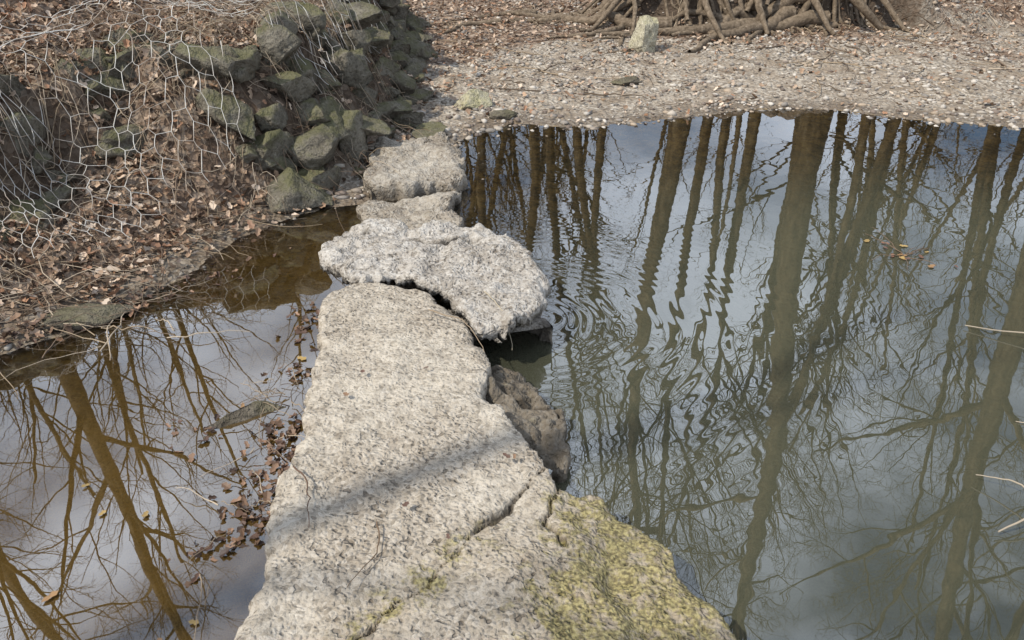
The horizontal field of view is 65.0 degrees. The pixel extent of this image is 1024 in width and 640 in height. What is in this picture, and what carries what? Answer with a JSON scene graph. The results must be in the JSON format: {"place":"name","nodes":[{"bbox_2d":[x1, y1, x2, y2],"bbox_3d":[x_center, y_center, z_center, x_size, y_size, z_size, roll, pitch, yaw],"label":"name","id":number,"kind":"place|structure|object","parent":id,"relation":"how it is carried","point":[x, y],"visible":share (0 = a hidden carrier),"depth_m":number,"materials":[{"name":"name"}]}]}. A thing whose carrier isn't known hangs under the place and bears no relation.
{"place":"outdoors","nodes":[
{"label":"outdoors","id":0,"kind":"place"},
{"bbox_2d":[293,291,515,586],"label":"twigs","id":1,"kind":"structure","parent":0,"point":[295,468],"depth_m":2.53,"materials":[{"name":"brown wood"}]},
{"bbox_2d":[0,0,1023,639],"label":"ground","id":2,"kind":"structure","parent":0,"point":[576,214],"depth_m":4.82,"materials":[{"name":"brown soil"}]},
{"bbox_2d":[39,303,135,330],"bbox_3d":[-1.994,-0.022,3.802,0.400,0.095,0.214,-8,31,-13],"label":"flat rock","id":3,"kind":"object","parent":2,"relation":"on","point":[102,310],"visible":0.91,"depth_m":3.74,"materials":[{"name":"grey stone"}]},
{"bbox_2d":[0,247,319,587],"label":"wet leaves","id":4,"kind":"object","parent":2,"relation":"on","point":[242,530],"visible":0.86,"depth_m":2.95,"materials":[{"name":"brown plant"}]},
{"bbox_2d":[0,224,345,639],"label":"sunken leaves","id":5,"kind":"object","parent":2,"relation":"on","point":[120,613],"visible":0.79,"depth_m":3.06,"materials":[{"name":"brown plant"}]},
{"bbox_2d":[0,0,386,259],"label":"gabion wire mesh","id":6,"kind":"object","parent":2,"relation":"on","point":[174,2],"visible":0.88,"depth_m":4.65,"materials":[{"name":"grey metal"}]},
{"bbox_2d":[0,0,430,341],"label":"leaf litter","id":7,"kind":"object","parent":2,"relation":"on","point":[139,261],"visible":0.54,"depth_m":4.67,"materials":[{"name":"brown plant"}]},
{"bbox_2d":[0,0,432,359],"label":"brush tangle","id":8,"kind":"object","parent":2,"relation":"on","point":[242,7],"visible":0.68,"depth_m":4.75,"materials":[{"name":"brown plant"}]},
{"bbox_2d":[0,0,437,244],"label":"gabion stones","id":9,"kind":"object","parent":2,"relation":"on","point":[314,147],"visible":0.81,"depth_m":5.08,"materials":[{"name":"grey stone"}]},
{"bbox_2d":[169,401,289,480],"bbox_3d":[-1.107,0.469,3.151,0.284,0.248,0.443,23,37,34],"label":"wet rock","id":10,"kind":"object","parent":2,"relation":"on","point":[227,445],"visible":0.84,"depth_m":3.08,"materials":[{"name":"grey stone"}]},
{"bbox_2d":[356,191,464,229],"bbox_3d":[-0.627,-0.445,4.814,0.711,0.491,0.866,0,30,0],"label":"rock slab","id":11,"kind":"object","parent":2,"relation":"on","point":[417,212],"visible":0.41,"depth_m":4.88,"materials":[{"name":"stone"}]},
{"bbox_2d":[363,131,467,202],"bbox_3d":[-0.664,-0.914,5.529,0.711,0.512,1.003,-4,30,-7],"label":"rock slab","id":12,"kind":"object","parent":2,"relation":"on","point":[429,165],"visible":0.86,"depth_m":5.28,"materials":[{"name":"stone"}]},
{"bbox_2d":[412,121,447,137],"bbox_3d":[-0.631,-1.422,6.196,0.270,0.144,0.302,0,30,0],"label":"flat rock","id":13,"kind":"object","parent":2,"relation":"on","point":[435,127],"visible":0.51,"depth_m":6.17,"materials":[{"name":"stone"}]},
{"bbox_2d":[318,218,552,350],"bbox_3d":[-0.300,-0.076,4.009,1.313,0.638,0.834,20,36,31],"label":"rock slab","id":14,"kind":"object","parent":2,"relation":"on","point":[454,269],"visible":0.77,"depth_m":3.78,"materials":[{"name":"stone"}]},
{"bbox_2d":[454,89,492,109],"bbox_3d":[-0.336,-1.896,6.949,0.322,0.196,0.233,-12,32,-20],"label":"flat rock","id":15,"kind":"object","parent":2,"relation":"on","point":[473,98],"visible":0.79,"depth_m":6.89,"materials":[{"name":"beige stone"}]},
{"bbox_2d":[234,283,736,639],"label":"concrete slab","id":16,"kind":"structure","parent":2,"relation":"on","point":[527,550],"depth_m":2.40,"materials":[{"name":"grey concrete"}]},
{"bbox_2d":[487,110,517,119],"bbox_3d":[-0.075,-1.707,6.667,0.259,0.069,0.150,0,30,0],"label":"flat rock","id":17,"kind":"object","parent":2,"relation":"on","point":[503,114],"visible":1,"depth_m":6.62,"materials":[{"name":"grey stone"}]},
{"bbox_2d":[0,0,1023,639],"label":"fallen twigs","id":18,"kind":"object","parent":2,"relation":"on","point":[86,284],"visible":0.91,"depth_m":3.95,"materials":[{"name":"brown wood"}]},
{"bbox_2d":[0,0,1023,639],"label":"pebbles","id":19,"kind":"object","parent":2,"relation":"on","point":[176,414],"visible":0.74,"depth_m":6.86,"materials":[{"name":"beige gravel"}]},
{"bbox_2d":[486,365,571,482],"bbox_3d":[0.029,0.492,3.152,0.332,0.565,0.743,-12,32,-20],"label":"rock block","id":20,"kind":"object","parent":2,"relation":"on","point":[539,424],"visible":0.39,"depth_m":3.00,"materials":[{"name":"stone"}]},
{"bbox_2d":[610,76,641,85],"bbox_3d":[1.081,-2.246,7.585,0.289,0.099,0.152,-15,33,-24],"label":"flat rock","id":21,"kind":"object","parent":2,"relation":"on","point":[628,80],"visible":0.94,"depth_m":7.55,"materials":[{"name":"grey stone"}]},
{"bbox_2d":[628,15,658,52],"bbox_3d":[1.450,-3.026,8.749,0.302,0.542,0.238,-16,34,-25],"label":"mossy rock","id":22,"kind":"object","parent":2,"relation":"on","point":[644,36],"visible":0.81,"depth_m":8.64,"materials":[{"name":"beige stone"}]},
{"bbox_2d":[432,0,913,52],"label":"exposed tree roots","id":23,"kind":"object","parent":2,"relation":"on","point":[764,17],"visible":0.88,"depth_m":9.53,"materials":[{"name":"brown plant"}]},
{"bbox_2d":[352,0,1023,163],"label":"leaf litter","id":24,"kind":"object","parent":2,"relation":"on","point":[413,3],"visible":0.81,"depth_m":8.78,"materials":[{"name":"brown plant"}]},
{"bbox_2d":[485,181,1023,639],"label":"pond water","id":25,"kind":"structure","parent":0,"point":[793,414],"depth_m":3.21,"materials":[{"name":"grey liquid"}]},
{"bbox_2d":[41,239,957,639],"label":"floating leaves","id":26,"kind":"object","parent":25,"relation":"on","point":[53,593],"visible":0.98,"depth_m":2.79,"materials":[{"name":"brown plant"}]},
{"bbox_2d":[865,227,1023,531],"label":"twigs","id":27,"kind":"object","parent":25,"relation":"on","point":[1015,523],"visible":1,"depth_m":3.67,"materials":[{"name":"brown wood"}]}
]}

